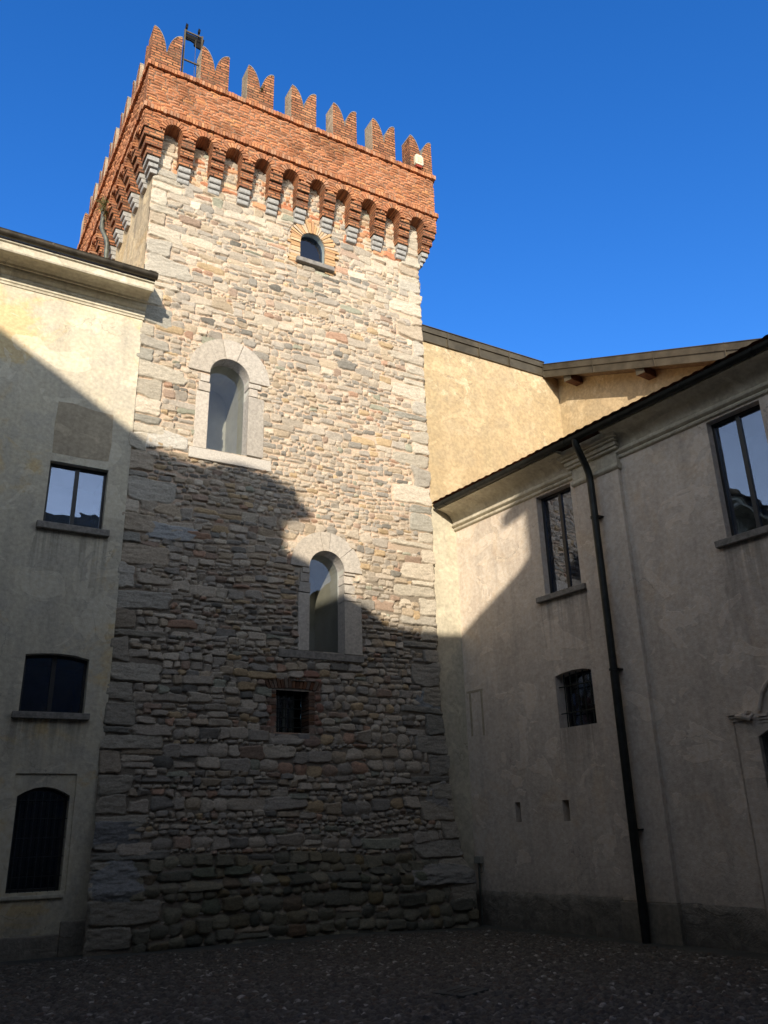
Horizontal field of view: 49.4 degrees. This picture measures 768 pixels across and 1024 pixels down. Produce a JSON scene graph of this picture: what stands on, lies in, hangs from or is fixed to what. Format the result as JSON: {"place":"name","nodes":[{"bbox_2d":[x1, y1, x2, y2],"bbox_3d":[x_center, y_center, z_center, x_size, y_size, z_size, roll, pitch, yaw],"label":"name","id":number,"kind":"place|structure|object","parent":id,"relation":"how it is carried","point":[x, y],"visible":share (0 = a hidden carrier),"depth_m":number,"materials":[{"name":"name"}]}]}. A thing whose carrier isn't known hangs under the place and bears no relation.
{"place":"outdoors","nodes":[
{"label":"outdoors","id":0,"kind":"place"},
{"bbox_2d":[0,227,158,961],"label":"building","id":1,"kind":"structure","parent":0,"point":[71,320],"depth_m":14.27,"materials":[{"name":"paint"}]},
{"bbox_2d":[5,787,67,893],"bbox_3d":[-5.533,5.152,13.156,0.790,1.495,1.127,10,-24,-28],"label":"window","id":2,"kind":"structure","parent":1,"relation":"in","point":[40,813],"depth_m":13.50,"materials":[{"name":"metal"}]},
{"bbox_2d":[19,655,87,712],"bbox_3d":[-5.640,2.975,14.010,0.990,0.955,1.044,10,-24,-28],"label":"window","id":3,"kind":"structure","parent":1,"relation":"in","point":[50,683],"depth_m":14.39,"materials":[{"name":"glass"}]},
{"bbox_2d":[43,463,106,528],"bbox_3d":[-5.716,-0.071,15.161,0.990,1.170,1.074,10,-24,-28],"label":"window","id":4,"kind":"structure","parent":1,"relation":"in","point":[74,496],"depth_m":15.56,"materials":[{"name":"glass"}]},
{"bbox_2d":[0,924,767,1023],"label":"courtyard ground","id":5,"kind":"structure","parent":0,"point":[526,976],"depth_m":9.41,"materials":[{"name":"stone"}]},
{"bbox_2d":[432,985,488,998],"bbox_3d":[0.803,5.030,8.703,0.400,0.079,0.480,-18,-26,37],"label":"drain cover","id":6,"kind":"object","parent":5,"relation":"on","point":[465,992],"visible":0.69,"depth_m":8.67,"materials":[{"name":"metal"}]},
{"bbox_2d":[0,0,767,363],"label":"sky","id":7,"kind":"structure","parent":0,"point":[600,167],"materials":[{"name":"blue"}]},
{"bbox_2d":[422,324,760,507],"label":"yellow building","id":8,"kind":"structure","parent":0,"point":[490,409],"depth_m":20.44,"materials":[{"name":"paint"}]},
{"label":"ground","id":9,"kind":"structure","parent":0,"visible":0},
{"bbox_2d":[77,25,478,956],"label":"stone tower","id":10,"kind":"structure","parent":9,"relation":"on","point":[273,759],"depth_m":16.45,"materials":[{"name":"beige stone"}]},
{"bbox_2d":[93,196,108,218],"bbox_3d":[-6.758,-7.408,20.304,0.592,0.758,0.604,4,-22,-13],"label":"plant tuft","id":11,"kind":"object","parent":10,"relation":"attached to","point":[103,202],"visible":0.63,"depth_m":20.27,"materials":[{"name":"green plant"}]},
{"bbox_2d":[100,208,108,257],"bbox_3d":[-6.765,-6.130,20.036,0.326,2.901,0.140,-2,-21,2],"label":"downpipe","id":12,"kind":"object","parent":10,"relation":"attached to","point":[105,237],"visible":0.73,"depth_m":20.19,"materials":[{"name":"grey metal"}]},
{"bbox_2d":[181,23,204,71],"bbox_3d":[-4.408,-10.482,19.246,0.523,1.862,0.216,10,-24,-28],"label":"rooftop light frame","id":13,"kind":"object","parent":10,"relation":"on","point":[197,41],"visible":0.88,"depth_m":19.40,"materials":[{"name":"paint"}]},
{"bbox_2d":[188,339,270,471],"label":"window","id":14,"kind":"structure","parent":10,"relation":"in","point":[228,417],"depth_m":17.19,"materials":[{"name":"stone"}]},
{"bbox_2d":[263,677,322,738],"bbox_3d":[-1.898,3.760,15.747,1.193,1.127,0.972,10,-24,-28],"label":"window","id":15,"kind":"structure","parent":10,"relation":"in","point":[292,709],"depth_m":15.63,"materials":[{"name":"brown glass"}]},
{"bbox_2d":[287,220,338,275],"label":"window","id":16,"kind":"structure","parent":10,"relation":"in","point":[306,249],"depth_m":19.37,"materials":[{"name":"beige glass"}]},
{"bbox_2d":[278,532,363,662],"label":"window","id":17,"kind":"structure","parent":10,"relation":"in","point":[329,619],"depth_m":16.81,"materials":[{"name":"stone"}]},
{"bbox_2d":[414,154,423,169],"bbox_3d":[0.897,-9.039,21.537,0.240,0.390,0.114,10,-24,-28],"label":"alarm siren","id":18,"kind":"object","parent":10,"relation":"attached to","point":[418,162],"visible":1,"depth_m":21.48,"materials":[{"name":"beige plastic"}]},
{"bbox_2d":[431,334,767,953],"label":"building","id":19,"kind":"structure","parent":9,"relation":"on","point":[601,592],"depth_m":14.28,"materials":[{"name":"paint"}]},
{"bbox_2d":[474,856,483,924],"bbox_3d":[1.853,7.213,15.920,0.090,1.200,0.216,13,-25,-34],"label":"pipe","id":20,"kind":"object","parent":19,"relation":"attached to","point":[478,859],"visible":1,"depth_m":15.99,"materials":[{"name":"plastic"}]},
{"bbox_2d":[541,487,580,592],"bbox_3d":[3.498,0.566,16.222,0.054,2.055,0.920,13,-25,-34],"label":"window","id":21,"kind":"structure","parent":19,"relation":"in","point":[557,508],"depth_m":16.29,"materials":[{"name":"glass"}]},
{"bbox_2d":[559,669,596,726],"bbox_3d":[3.960,3.469,15.389,1.127,1.005,0.890,13,-25,-34],"label":"window","id":22,"kind":"structure","parent":19,"relation":"in","point":[580,702],"depth_m":15.26,"materials":[{"name":"glass"}]},
{"bbox_2d":[711,405,767,535],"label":"window","id":23,"kind":"structure","parent":19,"relation":"in","point":[740,440],"depth_m":13.91,"materials":[{"name":"glass"}]},
{"bbox_2d":[762,733,767,762],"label":"doorway","id":24,"kind":"structure","parent":19,"relation":"in","point":[765,747],"depth_m":12.12,"materials":[{"name":"metal"}]}
]}

